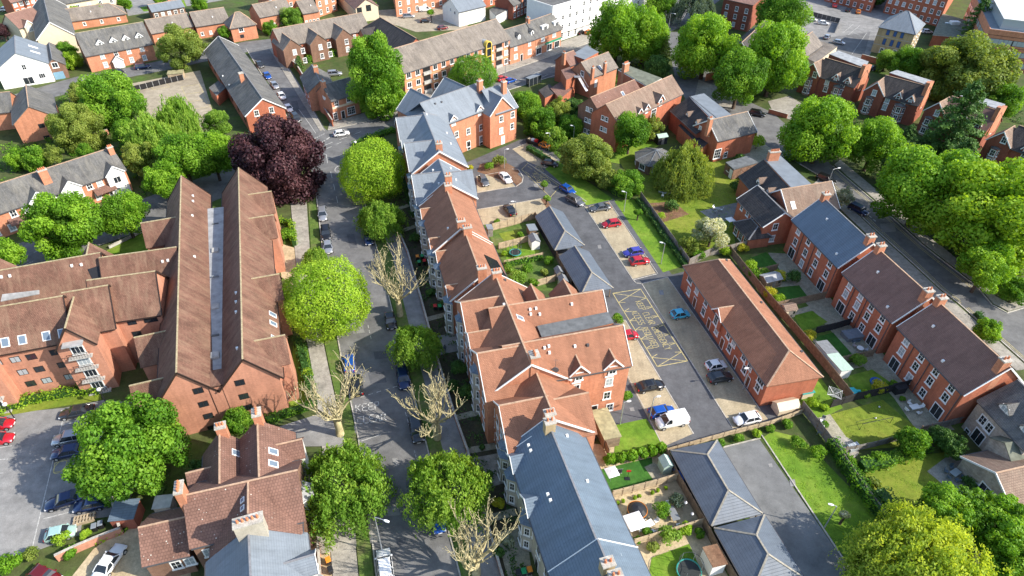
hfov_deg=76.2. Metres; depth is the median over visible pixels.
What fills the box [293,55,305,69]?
conifer tree
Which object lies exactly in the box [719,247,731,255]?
shrub
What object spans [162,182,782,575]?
ground cover
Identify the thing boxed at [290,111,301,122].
parked car
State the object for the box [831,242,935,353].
terraced house
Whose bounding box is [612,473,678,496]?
fence
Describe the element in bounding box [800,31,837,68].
brick house
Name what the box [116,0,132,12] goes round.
tree
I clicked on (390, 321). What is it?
parked car
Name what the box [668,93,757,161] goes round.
brick house
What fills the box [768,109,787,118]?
garden wall
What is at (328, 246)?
parked car
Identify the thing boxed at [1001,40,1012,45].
window
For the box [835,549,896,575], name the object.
willow tree
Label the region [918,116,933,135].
bay window
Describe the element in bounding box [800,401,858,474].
fence
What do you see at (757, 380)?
window
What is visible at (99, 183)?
window
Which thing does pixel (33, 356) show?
window
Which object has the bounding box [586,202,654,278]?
parking bays
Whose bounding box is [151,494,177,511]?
garden shed
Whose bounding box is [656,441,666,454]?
shrub
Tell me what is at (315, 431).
driveway
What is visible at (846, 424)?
lawn
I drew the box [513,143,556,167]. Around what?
parking bays
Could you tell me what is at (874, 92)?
window
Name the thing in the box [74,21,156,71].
brick house
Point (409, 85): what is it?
window
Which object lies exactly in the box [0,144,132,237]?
terraced house
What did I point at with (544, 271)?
shrub
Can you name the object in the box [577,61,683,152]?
brick house
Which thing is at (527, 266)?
shrub
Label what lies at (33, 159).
tree
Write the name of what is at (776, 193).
brick house
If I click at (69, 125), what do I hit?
tree
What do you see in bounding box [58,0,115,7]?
brick house
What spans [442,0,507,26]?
rendered house
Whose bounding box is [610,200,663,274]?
footway strip
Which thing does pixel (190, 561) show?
window
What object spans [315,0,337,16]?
brick building
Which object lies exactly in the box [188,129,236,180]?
tree
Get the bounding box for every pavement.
[270,49,322,130]
[291,202,357,575]
[328,34,591,128]
[383,202,500,575]
[815,180,1023,370]
[834,160,1023,310]
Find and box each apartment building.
[269,12,419,67]
[385,18,510,93]
[394,77,517,199]
[454,267,632,443]
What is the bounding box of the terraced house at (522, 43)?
[504,16,535,63]
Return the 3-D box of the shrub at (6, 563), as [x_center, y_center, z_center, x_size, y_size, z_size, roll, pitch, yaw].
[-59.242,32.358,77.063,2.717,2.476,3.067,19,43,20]
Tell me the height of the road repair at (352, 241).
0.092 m
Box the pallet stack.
[73,511,95,525]
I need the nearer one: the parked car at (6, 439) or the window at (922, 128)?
the parked car at (6, 439)
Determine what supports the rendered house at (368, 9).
on the ground at (804, 428)
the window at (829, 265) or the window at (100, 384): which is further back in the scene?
the window at (829, 265)
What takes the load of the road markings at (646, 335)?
on the access road at (688, 390)
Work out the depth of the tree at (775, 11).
217.20 m
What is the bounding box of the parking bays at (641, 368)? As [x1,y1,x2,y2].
[613,320,692,444]
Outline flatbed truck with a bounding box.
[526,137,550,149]
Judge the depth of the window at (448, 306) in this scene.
105.91 m
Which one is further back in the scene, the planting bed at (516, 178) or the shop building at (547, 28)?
the shop building at (547, 28)
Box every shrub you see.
[0,550,23,575]
[22,545,39,561]
[50,530,71,546]
[62,543,76,560]
[79,528,91,540]
[155,481,167,494]
[280,227,295,239]
[300,367,313,376]
[409,232,419,241]
[425,289,435,295]
[447,379,459,391]
[450,359,466,374]
[458,384,471,398]
[479,443,484,449]
[484,162,493,169]
[487,470,493,477]
[491,497,504,508]
[492,154,506,165]
[492,546,504,557]
[501,250,507,255]
[502,533,514,547]
[503,263,514,272]
[509,269,528,283]
[516,231,523,236]
[521,263,532,272]
[528,278,539,285]
[540,268,548,274]
[544,256,554,264]
[603,452,615,465]
[612,312,623,323]
[615,451,627,463]
[623,391,632,400]
[626,448,638,461]
[635,446,648,458]
[642,527,652,535]
[646,541,659,552]
[647,443,658,456]
[652,501,670,519]
[654,180,668,191]
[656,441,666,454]
[657,212,665,218]
[657,525,682,546]
[664,199,678,210]
[668,492,684,507]
[677,520,692,535]
[693,249,705,258]
[694,527,705,538]
[718,438,725,447]
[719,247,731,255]
[730,180,738,190]
[733,433,743,441]
[734,153,744,158]
[737,243,749,251]
[743,259,757,269]
[748,268,763,279]
[752,135,765,148]
[752,428,761,437]
[759,267,769,272]
[763,286,777,297]
[765,424,775,432]
[774,293,786,301]
[775,270,785,280]
[782,418,792,429]
[786,269,800,282]
[790,434,806,448]
[803,329,816,340]
[807,397,820,406]
[810,445,827,459]
[819,403,829,411]
[822,420,829,427]
[841,455,856,463]
[848,353,867,366]
[862,389,870,397]
[866,476,881,488]
[870,451,889,462]
[871,379,888,393]
[890,449,903,462]
[899,396,905,400]
[961,475,978,489]
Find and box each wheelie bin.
[90,522,97,531]
[97,520,104,528]
[325,556,330,565]
[327,565,333,574]
[515,568,521,575]
[521,567,526,575]
[527,566,532,574]
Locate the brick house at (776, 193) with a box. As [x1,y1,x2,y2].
[733,149,840,248]
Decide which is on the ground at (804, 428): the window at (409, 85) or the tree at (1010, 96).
the tree at (1010, 96)
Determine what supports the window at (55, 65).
in the rendered house at (23, 61)
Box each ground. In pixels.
[0,0,1023,575]
[278,341,316,420]
[485,219,558,290]
[593,444,727,575]
[728,251,964,440]
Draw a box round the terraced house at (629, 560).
[548,538,650,575]
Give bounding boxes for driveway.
[73,521,190,575]
[279,415,355,446]
[311,536,332,575]
[438,334,456,354]
[745,144,783,162]
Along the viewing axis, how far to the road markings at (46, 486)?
85.33 m
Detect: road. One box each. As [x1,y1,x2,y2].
[15,39,271,96]
[16,0,718,265]
[249,48,331,140]
[311,147,458,575]
[467,137,784,447]
[668,32,1023,359]
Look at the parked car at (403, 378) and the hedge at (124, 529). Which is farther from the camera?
the parked car at (403, 378)
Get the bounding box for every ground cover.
[0,59,669,195]
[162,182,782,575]
[728,36,1023,565]
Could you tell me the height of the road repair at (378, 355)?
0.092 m
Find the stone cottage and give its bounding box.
[957,450,1023,504]
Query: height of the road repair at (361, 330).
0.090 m
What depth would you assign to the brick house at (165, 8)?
233.77 m
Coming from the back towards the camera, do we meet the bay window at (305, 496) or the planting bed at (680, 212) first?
the planting bed at (680, 212)
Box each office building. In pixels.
[870,10,925,52]
[963,0,1023,73]
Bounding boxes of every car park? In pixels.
[0,400,134,557]
[133,70,216,133]
[723,439,845,575]
[800,0,891,54]
[819,32,869,58]
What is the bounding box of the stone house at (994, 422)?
[961,379,1023,460]
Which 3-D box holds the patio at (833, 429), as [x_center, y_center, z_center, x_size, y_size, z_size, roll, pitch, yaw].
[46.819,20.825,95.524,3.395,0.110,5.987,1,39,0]
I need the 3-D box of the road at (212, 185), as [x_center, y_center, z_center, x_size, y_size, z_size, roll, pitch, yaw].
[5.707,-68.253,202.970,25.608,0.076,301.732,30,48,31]
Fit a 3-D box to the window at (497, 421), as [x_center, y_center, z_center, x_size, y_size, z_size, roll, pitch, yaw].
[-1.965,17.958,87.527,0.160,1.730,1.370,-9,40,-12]
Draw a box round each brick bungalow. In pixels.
[65,3,127,29]
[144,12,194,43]
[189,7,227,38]
[248,0,289,30]
[293,0,319,22]
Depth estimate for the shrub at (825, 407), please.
97.79 m
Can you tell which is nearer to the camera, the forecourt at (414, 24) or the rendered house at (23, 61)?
the rendered house at (23, 61)
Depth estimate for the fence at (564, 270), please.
122.81 m
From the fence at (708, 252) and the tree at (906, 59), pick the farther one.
the tree at (906, 59)
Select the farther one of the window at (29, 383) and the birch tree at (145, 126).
the birch tree at (145, 126)
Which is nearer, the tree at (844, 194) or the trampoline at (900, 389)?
the trampoline at (900, 389)
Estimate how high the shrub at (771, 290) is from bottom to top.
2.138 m
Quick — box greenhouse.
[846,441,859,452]
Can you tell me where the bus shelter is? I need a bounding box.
[525,73,541,86]
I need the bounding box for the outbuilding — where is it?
[723,156,757,179]
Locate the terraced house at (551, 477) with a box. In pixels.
[497,416,635,575]
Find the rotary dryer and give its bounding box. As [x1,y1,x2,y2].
[827,386,842,399]
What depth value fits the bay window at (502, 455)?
84.37 m
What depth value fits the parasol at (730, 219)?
134.26 m
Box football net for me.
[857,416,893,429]
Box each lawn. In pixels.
[0,394,100,416]
[107,233,147,254]
[140,0,185,11]
[499,229,521,240]
[506,242,539,259]
[540,122,658,163]
[546,161,612,204]
[601,457,652,491]
[613,419,660,464]
[615,199,681,271]
[619,159,739,255]
[649,544,697,575]
[749,252,778,267]
[762,431,890,564]
[776,285,806,299]
[795,311,826,330]
[799,378,842,417]
[815,333,851,355]
[830,400,916,449]
[848,370,889,391]
[865,452,946,506]
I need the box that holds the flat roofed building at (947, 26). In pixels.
[929,14,968,46]
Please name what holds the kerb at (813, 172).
on the ground at (804, 428)
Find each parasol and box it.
[604,466,619,480]
[623,511,646,531]
[725,217,735,226]
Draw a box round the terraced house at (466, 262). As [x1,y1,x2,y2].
[433,223,507,335]
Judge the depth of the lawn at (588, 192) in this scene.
148.07 m
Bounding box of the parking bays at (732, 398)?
[643,278,767,427]
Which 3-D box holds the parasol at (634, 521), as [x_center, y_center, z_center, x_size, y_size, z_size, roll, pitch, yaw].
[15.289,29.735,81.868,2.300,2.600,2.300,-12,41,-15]
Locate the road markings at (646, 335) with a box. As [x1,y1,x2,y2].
[521,163,687,366]
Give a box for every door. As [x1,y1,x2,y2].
[12,79,19,87]
[53,71,65,79]
[341,110,345,118]
[501,135,504,144]
[535,554,538,572]
[692,296,696,308]
[706,317,710,329]
[719,336,724,349]
[731,355,737,368]
[744,374,750,388]
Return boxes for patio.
[474,453,501,486]
[496,528,531,575]
[645,463,673,481]
[700,202,737,220]
[769,253,954,431]
[818,414,845,436]
[927,453,970,492]
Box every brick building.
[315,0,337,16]
[393,0,447,16]
[720,0,765,31]
[824,0,875,12]
[883,0,952,25]
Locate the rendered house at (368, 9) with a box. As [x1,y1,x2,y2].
[336,0,378,20]
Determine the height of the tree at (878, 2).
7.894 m
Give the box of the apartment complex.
[0,167,299,437]
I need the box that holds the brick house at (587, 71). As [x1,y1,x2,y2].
[538,45,617,107]
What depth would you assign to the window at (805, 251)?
123.32 m
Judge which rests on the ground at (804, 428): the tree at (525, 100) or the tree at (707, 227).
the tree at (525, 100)
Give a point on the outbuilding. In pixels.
(733, 168)
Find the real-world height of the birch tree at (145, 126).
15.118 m
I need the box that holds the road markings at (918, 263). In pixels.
[833,170,1023,357]
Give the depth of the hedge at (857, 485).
87.63 m
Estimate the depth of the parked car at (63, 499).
83.62 m
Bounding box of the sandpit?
[850,387,860,393]
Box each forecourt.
[126,0,220,15]
[378,6,467,31]
[695,80,732,108]
[768,96,800,119]
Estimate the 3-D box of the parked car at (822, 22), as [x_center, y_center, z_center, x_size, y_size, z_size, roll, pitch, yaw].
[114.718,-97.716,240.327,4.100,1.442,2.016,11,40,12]
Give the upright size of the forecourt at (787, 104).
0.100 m
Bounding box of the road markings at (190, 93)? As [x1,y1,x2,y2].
[151,84,211,124]
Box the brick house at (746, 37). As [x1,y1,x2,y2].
[736,23,767,50]
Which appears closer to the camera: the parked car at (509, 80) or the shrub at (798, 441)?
the shrub at (798, 441)
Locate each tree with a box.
[0,23,10,41]
[0,237,27,264]
[2,147,22,170]
[17,190,106,260]
[19,144,49,171]
[42,143,64,164]
[44,101,107,153]
[56,41,78,52]
[60,390,191,507]
[63,51,83,69]
[66,81,82,103]
[75,68,147,127]
[75,143,94,156]
[99,188,150,237]
[110,117,130,144]
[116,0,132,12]
[118,109,179,174]
[120,141,157,176]
[141,158,185,198]
[151,93,204,139]
[151,131,213,181]
[155,23,207,69]
[187,458,201,471]
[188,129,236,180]
[190,0,207,10]
[200,109,232,134]
[217,25,230,38]
[221,405,253,435]
[227,113,326,206]
[261,20,277,34]
[279,7,303,26]
[280,253,373,344]
[285,343,370,436]
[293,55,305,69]
[299,246,328,265]
[301,437,399,555]
[336,135,406,205]
[345,30,405,120]
[352,199,409,248]
[363,232,428,316]
[382,324,445,374]
[386,365,464,440]
[393,448,494,538]
[427,9,433,21]
[442,494,525,575]
[447,52,497,88]
[512,90,541,118]
[522,105,555,140]
[540,180,547,189]
[543,126,567,151]
[543,195,550,204]
[545,95,571,124]
[558,113,583,138]
[558,133,613,181]
[564,97,583,115]
[586,0,642,61]
[595,169,618,188]
[609,169,645,198]
[613,110,651,155]
[629,4,669,63]
[633,209,642,220]
[643,54,670,78]
[645,0,676,19]
[646,113,665,140]
[646,139,714,204]
[654,36,672,60]
[666,0,717,26]
[671,11,741,79]
[678,236,698,256]
[691,216,729,249]
[712,45,770,108]
[747,19,809,96]
[755,0,814,26]
[776,94,862,163]
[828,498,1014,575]
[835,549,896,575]
[836,186,855,206]
[838,510,850,524]
[845,115,906,172]
[846,101,855,111]
[870,143,984,235]
[875,0,884,5]
[875,49,896,71]
[880,153,893,177]
[887,44,928,76]
[893,425,932,460]
[901,124,917,147]
[913,79,988,156]
[914,480,990,548]
[918,29,1022,101]
[921,157,1023,276]
[926,425,950,447]
[937,431,969,460]
[948,137,979,160]
[955,238,1019,294]
[956,0,992,35]
[959,487,1023,557]
[971,317,1002,343]
[976,533,1023,575]
[982,80,1023,117]
[995,275,1023,305]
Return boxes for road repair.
[291,101,299,113]
[347,234,357,247]
[350,319,364,333]
[368,372,386,383]
[373,351,388,358]
[384,505,399,515]
[392,458,398,465]
[396,538,406,544]
[541,73,554,78]
[960,297,978,307]
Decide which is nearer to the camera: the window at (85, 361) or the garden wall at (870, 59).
the window at (85, 361)
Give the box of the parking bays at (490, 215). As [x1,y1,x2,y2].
[478,198,545,224]
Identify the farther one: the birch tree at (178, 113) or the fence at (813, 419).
the birch tree at (178, 113)
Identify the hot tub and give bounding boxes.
[840,328,864,342]
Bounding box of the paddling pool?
[870,377,883,385]
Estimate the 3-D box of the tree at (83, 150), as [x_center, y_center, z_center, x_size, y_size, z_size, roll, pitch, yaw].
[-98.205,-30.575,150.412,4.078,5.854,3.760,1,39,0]
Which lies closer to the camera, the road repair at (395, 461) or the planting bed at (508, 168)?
the road repair at (395, 461)
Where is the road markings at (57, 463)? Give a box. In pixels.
[53,458,73,473]
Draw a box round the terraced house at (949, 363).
[883,294,1023,423]
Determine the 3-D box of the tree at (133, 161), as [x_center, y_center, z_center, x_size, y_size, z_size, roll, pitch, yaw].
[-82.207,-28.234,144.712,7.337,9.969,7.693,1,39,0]
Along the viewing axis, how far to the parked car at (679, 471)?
87.65 m
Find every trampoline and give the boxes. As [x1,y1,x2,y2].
[509,242,520,255]
[676,552,703,575]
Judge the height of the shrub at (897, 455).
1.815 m
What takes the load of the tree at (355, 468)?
on the pavement at (344, 562)
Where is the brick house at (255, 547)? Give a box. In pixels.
[205,510,322,575]
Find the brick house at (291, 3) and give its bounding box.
[258,0,295,7]
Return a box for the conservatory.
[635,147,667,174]
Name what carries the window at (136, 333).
in the apartment complex
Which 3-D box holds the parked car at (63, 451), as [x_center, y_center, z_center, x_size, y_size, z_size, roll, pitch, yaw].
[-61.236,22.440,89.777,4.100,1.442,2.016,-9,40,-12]
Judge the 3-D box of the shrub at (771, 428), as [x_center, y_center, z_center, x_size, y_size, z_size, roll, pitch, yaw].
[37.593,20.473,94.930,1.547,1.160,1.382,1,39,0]
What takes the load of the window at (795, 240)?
in the terraced house at (827, 243)
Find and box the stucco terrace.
[526,0,645,39]
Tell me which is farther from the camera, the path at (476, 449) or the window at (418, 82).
the window at (418, 82)
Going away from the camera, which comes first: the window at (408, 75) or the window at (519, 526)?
the window at (519, 526)
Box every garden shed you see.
[107,498,144,528]
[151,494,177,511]
[167,69,184,77]
[485,224,492,236]
[526,224,537,234]
[528,232,540,249]
[553,265,563,279]
[557,273,568,283]
[593,407,621,448]
[654,133,668,144]
[657,454,673,474]
[700,544,727,575]
[759,271,782,287]
[771,397,800,415]
[780,302,798,317]
[801,390,815,398]
[815,340,839,357]
[826,353,853,378]
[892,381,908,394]
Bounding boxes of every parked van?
[419,5,431,11]
[655,408,689,430]
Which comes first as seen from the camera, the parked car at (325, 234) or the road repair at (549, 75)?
the parked car at (325, 234)
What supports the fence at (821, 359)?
on the ground at (804, 428)
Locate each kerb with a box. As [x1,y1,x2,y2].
[246,43,1023,361]
[316,186,460,575]
[476,143,843,560]
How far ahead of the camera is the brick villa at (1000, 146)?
154.46 m
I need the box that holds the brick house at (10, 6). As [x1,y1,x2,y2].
[1,0,36,12]
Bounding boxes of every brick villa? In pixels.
[796,51,871,102]
[857,70,933,125]
[916,95,1006,149]
[979,125,1023,172]
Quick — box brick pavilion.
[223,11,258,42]
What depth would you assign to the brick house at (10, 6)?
233.18 m
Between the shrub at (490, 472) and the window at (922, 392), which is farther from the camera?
the window at (922, 392)
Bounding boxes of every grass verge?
[308,195,373,575]
[361,183,471,575]
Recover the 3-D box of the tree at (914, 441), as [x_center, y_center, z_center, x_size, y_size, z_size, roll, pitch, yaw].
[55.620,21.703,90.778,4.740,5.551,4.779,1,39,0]
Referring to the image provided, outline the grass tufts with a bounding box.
[307,174,934,574]
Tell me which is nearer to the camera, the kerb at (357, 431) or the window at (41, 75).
the kerb at (357, 431)
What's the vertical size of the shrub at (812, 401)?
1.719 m
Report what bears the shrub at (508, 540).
on the patio at (522, 557)
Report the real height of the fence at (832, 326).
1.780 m
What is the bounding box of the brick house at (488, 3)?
[483,0,495,7]
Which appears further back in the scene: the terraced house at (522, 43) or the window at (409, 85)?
the terraced house at (522, 43)
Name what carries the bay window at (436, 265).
in the terraced house at (466, 262)
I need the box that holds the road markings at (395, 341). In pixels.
[25,65,874,458]
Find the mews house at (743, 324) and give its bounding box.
[680,259,823,405]
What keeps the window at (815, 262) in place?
in the terraced house at (827, 243)
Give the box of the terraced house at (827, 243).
[783,191,877,297]
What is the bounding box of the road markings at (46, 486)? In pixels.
[0,419,84,545]
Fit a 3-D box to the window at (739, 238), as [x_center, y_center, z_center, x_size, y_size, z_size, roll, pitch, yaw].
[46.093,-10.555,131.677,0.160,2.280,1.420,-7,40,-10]
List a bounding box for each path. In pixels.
[281,244,296,284]
[317,512,378,553]
[399,204,526,556]
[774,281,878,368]
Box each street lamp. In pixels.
[2,402,15,419]
[96,387,106,403]
[374,517,389,549]
[619,400,630,423]
[648,395,660,419]
[742,367,750,389]
[824,503,836,527]
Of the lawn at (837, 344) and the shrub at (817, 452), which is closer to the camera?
the shrub at (817, 452)
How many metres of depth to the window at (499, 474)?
87.05 m
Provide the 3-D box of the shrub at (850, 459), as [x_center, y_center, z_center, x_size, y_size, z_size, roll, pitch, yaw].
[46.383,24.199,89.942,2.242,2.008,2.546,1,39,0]
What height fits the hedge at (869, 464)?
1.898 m
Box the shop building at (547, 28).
[525,13,562,55]
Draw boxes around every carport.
[535,206,584,257]
[559,245,613,296]
[670,440,762,528]
[714,514,803,575]
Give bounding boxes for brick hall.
[204,36,286,132]
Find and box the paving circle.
[833,435,858,457]
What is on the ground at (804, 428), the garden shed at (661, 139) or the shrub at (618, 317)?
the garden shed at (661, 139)
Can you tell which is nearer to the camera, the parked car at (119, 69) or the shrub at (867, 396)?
the shrub at (867, 396)
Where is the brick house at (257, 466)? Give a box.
[138,406,316,575]
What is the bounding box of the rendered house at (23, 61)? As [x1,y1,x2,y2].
[0,35,68,89]
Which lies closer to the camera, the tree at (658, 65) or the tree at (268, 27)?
the tree at (658, 65)
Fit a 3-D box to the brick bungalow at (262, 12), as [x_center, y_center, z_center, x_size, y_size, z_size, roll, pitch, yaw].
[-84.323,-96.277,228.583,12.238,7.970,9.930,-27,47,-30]
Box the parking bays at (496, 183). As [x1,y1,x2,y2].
[476,175,513,192]
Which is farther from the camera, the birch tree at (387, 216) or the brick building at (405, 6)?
the brick building at (405, 6)
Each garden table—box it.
[645,519,654,526]
[669,506,679,521]
[909,403,920,411]
[949,468,961,478]
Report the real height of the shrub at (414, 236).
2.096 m
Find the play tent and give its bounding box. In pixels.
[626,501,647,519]
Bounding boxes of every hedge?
[0,383,101,414]
[95,527,128,545]
[265,401,313,423]
[278,215,297,246]
[291,335,317,404]
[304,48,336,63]
[351,126,395,145]
[394,159,409,206]
[505,253,543,265]
[526,144,550,159]
[594,178,631,199]
[635,197,686,266]
[824,436,903,542]
[857,445,934,474]
[872,486,931,550]
[973,311,984,318]
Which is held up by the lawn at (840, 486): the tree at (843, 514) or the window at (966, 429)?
the tree at (843, 514)
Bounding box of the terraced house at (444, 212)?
[413,181,490,288]
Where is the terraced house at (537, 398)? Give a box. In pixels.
[493,373,596,453]
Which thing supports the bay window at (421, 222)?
in the terraced house at (444, 212)
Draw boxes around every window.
[7,224,16,231]
[9,210,18,217]
[9,356,21,362]
[16,369,28,375]
[21,64,27,70]
[22,76,35,84]
[25,353,37,359]
[25,380,36,386]
[33,366,45,372]
[38,73,46,78]
[41,377,52,383]
[48,349,58,355]
[51,62,59,68]
[56,362,65,367]
[63,374,72,379]
[69,345,87,355]
[76,358,93,366]
[83,369,98,378]
[86,183,94,190]
[90,380,106,388]
[94,194,102,200]
[96,180,103,186]
[112,175,122,184]
[117,185,125,193]
[127,320,136,324]
[131,331,141,336]
[143,317,157,322]
[169,560,184,570]
[182,556,197,566]
[192,387,203,394]
[198,400,209,407]
[201,548,208,558]
[203,412,213,419]
[234,379,244,385]
[238,393,249,399]
[243,404,252,410]
[253,110,259,116]
[268,107,274,112]
[301,480,316,524]
[333,112,338,120]
[347,107,352,115]
[351,105,355,113]
[366,5,370,10]
[406,72,411,79]
[407,81,411,88]
[407,184,414,218]
[413,204,420,239]
[415,69,420,76]
[416,78,420,85]
[418,220,427,258]
[426,249,435,288]
[430,257,433,264]
[433,73,438,79]
[433,262,443,300]
[437,279,441,287]
[438,291,442,299]
[441,61,445,67]
[442,295,453,335]
[447,304,451,312]
[447,313,451,321]
[448,325,452,333]
[455,313,463,361]
[470,363,478,413]
[496,414,498,429]
[496,425,498,440]
[497,449,507,483]
[497,456,500,468]
[497,467,500,480]
[498,439,505,450]
[502,461,507,469]
[504,465,516,506]
[504,487,506,501]
[508,495,514,504]
[509,482,514,491]
[517,531,521,546]
[518,521,521,534]
[519,509,531,551]
[522,540,528,549]
[523,527,529,537]
[536,47,541,55]
[536,546,539,560]
[546,43,551,51]
[554,40,559,48]
[574,372,583,381]
[602,391,610,400]
[604,377,613,387]
[606,403,613,410]
[608,365,617,375]
[638,163,644,171]
[686,276,691,286]
[686,286,690,297]
[700,306,705,317]
[712,148,721,159]
[712,313,718,327]
[713,327,718,336]
[726,342,731,354]
[733,227,737,236]
[737,232,742,241]
[740,354,745,363]
[740,363,746,376]
[753,382,759,394]
[755,377,763,389]
[771,223,778,230]
[787,245,795,259]
[792,237,797,247]
[798,258,803,268]
[801,248,807,258]
[802,77,812,95]
[807,267,813,277]
[811,258,818,268]
[815,250,820,257]
[816,277,825,292]
[822,268,828,279]
[826,261,831,269]
[830,84,844,96]
[835,299,845,315]
[841,288,849,299]
[846,282,852,291]
[847,310,855,321]
[852,299,860,311]
[856,293,863,302]
[857,322,865,333]
[860,96,873,114]
[861,106,867,112]
[862,310,870,322]
[864,98,870,105]
[865,332,876,349]
[867,304,873,313]
[870,89,877,96]
[873,322,881,334]
[878,315,885,324]
[881,104,887,110]
[888,355,900,373]
[891,103,906,123]
[894,107,900,113]
[896,345,905,358]
[901,338,909,348]
[904,371,913,384]
[909,360,919,373]
[916,353,924,363]
[917,386,926,399]
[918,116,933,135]
[919,127,925,133]
[923,118,929,126]
[924,374,934,388]
[929,401,943,420]
[930,368,939,378]
[933,109,939,116]
[939,391,949,404]
[945,384,954,395]
[964,427,970,434]
[969,426,985,446]
[976,413,988,427]
[976,480,993,497]
[982,421,994,435]
[987,146,1000,160]
[988,149,996,157]
[994,39,1004,43]
[999,136,1007,144]
[1000,403,1009,413]
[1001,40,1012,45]
[1011,41,1022,46]
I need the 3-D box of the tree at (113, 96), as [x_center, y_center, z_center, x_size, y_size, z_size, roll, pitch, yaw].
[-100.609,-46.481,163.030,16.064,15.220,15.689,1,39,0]
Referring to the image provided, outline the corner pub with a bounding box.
[300,64,360,120]
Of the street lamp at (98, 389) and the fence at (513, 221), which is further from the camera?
the fence at (513, 221)
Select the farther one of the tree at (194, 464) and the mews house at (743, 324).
the mews house at (743, 324)
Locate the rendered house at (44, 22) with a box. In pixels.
[2,0,80,52]
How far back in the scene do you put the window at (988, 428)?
91.52 m
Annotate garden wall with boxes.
[54,527,123,561]
[108,230,141,248]
[111,496,123,532]
[292,60,333,125]
[316,540,321,573]
[400,232,503,575]
[705,72,714,80]
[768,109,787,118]
[861,54,876,63]
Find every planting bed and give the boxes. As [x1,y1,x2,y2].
[477,162,518,183]
[512,169,521,185]
[541,199,550,207]
[650,202,688,221]
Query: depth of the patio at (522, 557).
79.54 m
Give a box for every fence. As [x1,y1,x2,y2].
[132,74,183,89]
[492,212,534,229]
[498,232,538,249]
[504,252,542,264]
[535,212,571,284]
[537,274,555,286]
[595,422,609,453]
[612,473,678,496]
[634,518,704,544]
[640,192,689,263]
[664,408,803,453]
[665,447,737,575]
[689,240,747,263]
[730,246,853,395]
[759,263,778,271]
[778,291,827,304]
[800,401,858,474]
[803,10,840,31]
[815,317,851,332]
[829,379,911,407]
[842,349,875,360]
[843,437,897,451]
[857,474,908,543]
[921,417,964,430]
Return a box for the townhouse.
[407,159,478,233]
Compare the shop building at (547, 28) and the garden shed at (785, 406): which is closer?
the garden shed at (785, 406)
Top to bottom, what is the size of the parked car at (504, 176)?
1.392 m
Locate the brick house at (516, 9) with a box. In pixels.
[494,0,526,19]
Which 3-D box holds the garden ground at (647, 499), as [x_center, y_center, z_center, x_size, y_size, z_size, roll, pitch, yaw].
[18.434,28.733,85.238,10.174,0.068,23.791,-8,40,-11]
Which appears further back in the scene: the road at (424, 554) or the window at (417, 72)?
the window at (417, 72)
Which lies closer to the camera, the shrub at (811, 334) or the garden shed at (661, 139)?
the shrub at (811, 334)
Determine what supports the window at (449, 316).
in the terraced house at (466, 262)
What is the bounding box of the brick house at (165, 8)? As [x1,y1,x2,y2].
[147,0,184,17]
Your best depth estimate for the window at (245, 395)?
91.79 m
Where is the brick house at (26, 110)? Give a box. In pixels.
[0,84,58,143]
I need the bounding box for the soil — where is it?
[392,185,518,575]
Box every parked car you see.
[0,417,15,430]
[0,431,15,445]
[25,562,62,575]
[43,523,76,543]
[44,489,82,512]
[50,442,82,461]
[51,429,79,447]
[58,403,95,420]
[72,496,105,514]
[91,543,126,575]
[112,67,124,73]
[134,62,150,69]
[255,60,263,67]
[263,71,271,79]
[269,81,279,88]
[277,91,286,99]
[284,103,293,112]
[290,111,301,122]
[317,205,327,221]
[320,224,331,239]
[323,239,333,253]
[327,69,341,76]
[333,129,349,137]
[342,354,355,372]
[350,374,363,396]
[363,233,373,245]
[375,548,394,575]
[384,311,396,329]
[395,365,410,389]
[402,12,414,18]
[408,415,424,443]
[420,18,430,22]
[432,519,446,534]
[436,25,448,30]
[478,174,489,186]
[495,75,507,81]
[498,171,512,183]
[503,204,516,216]
[505,77,516,83]
[541,158,558,167]
[559,183,575,193]
[566,192,584,206]
[589,202,610,212]
[601,218,621,228]
[622,246,643,257]
[625,329,638,340]
[628,255,650,266]
[634,378,665,393]
[647,404,674,418]
[669,308,690,320]
[672,468,685,482]
[704,358,726,371]
[706,370,733,384]
[732,410,761,427]
[749,108,765,117]
[815,171,836,183]
[817,20,828,25]
[823,34,830,39]
[832,39,844,44]
[847,201,869,215]
[870,65,878,70]
[921,28,932,33]

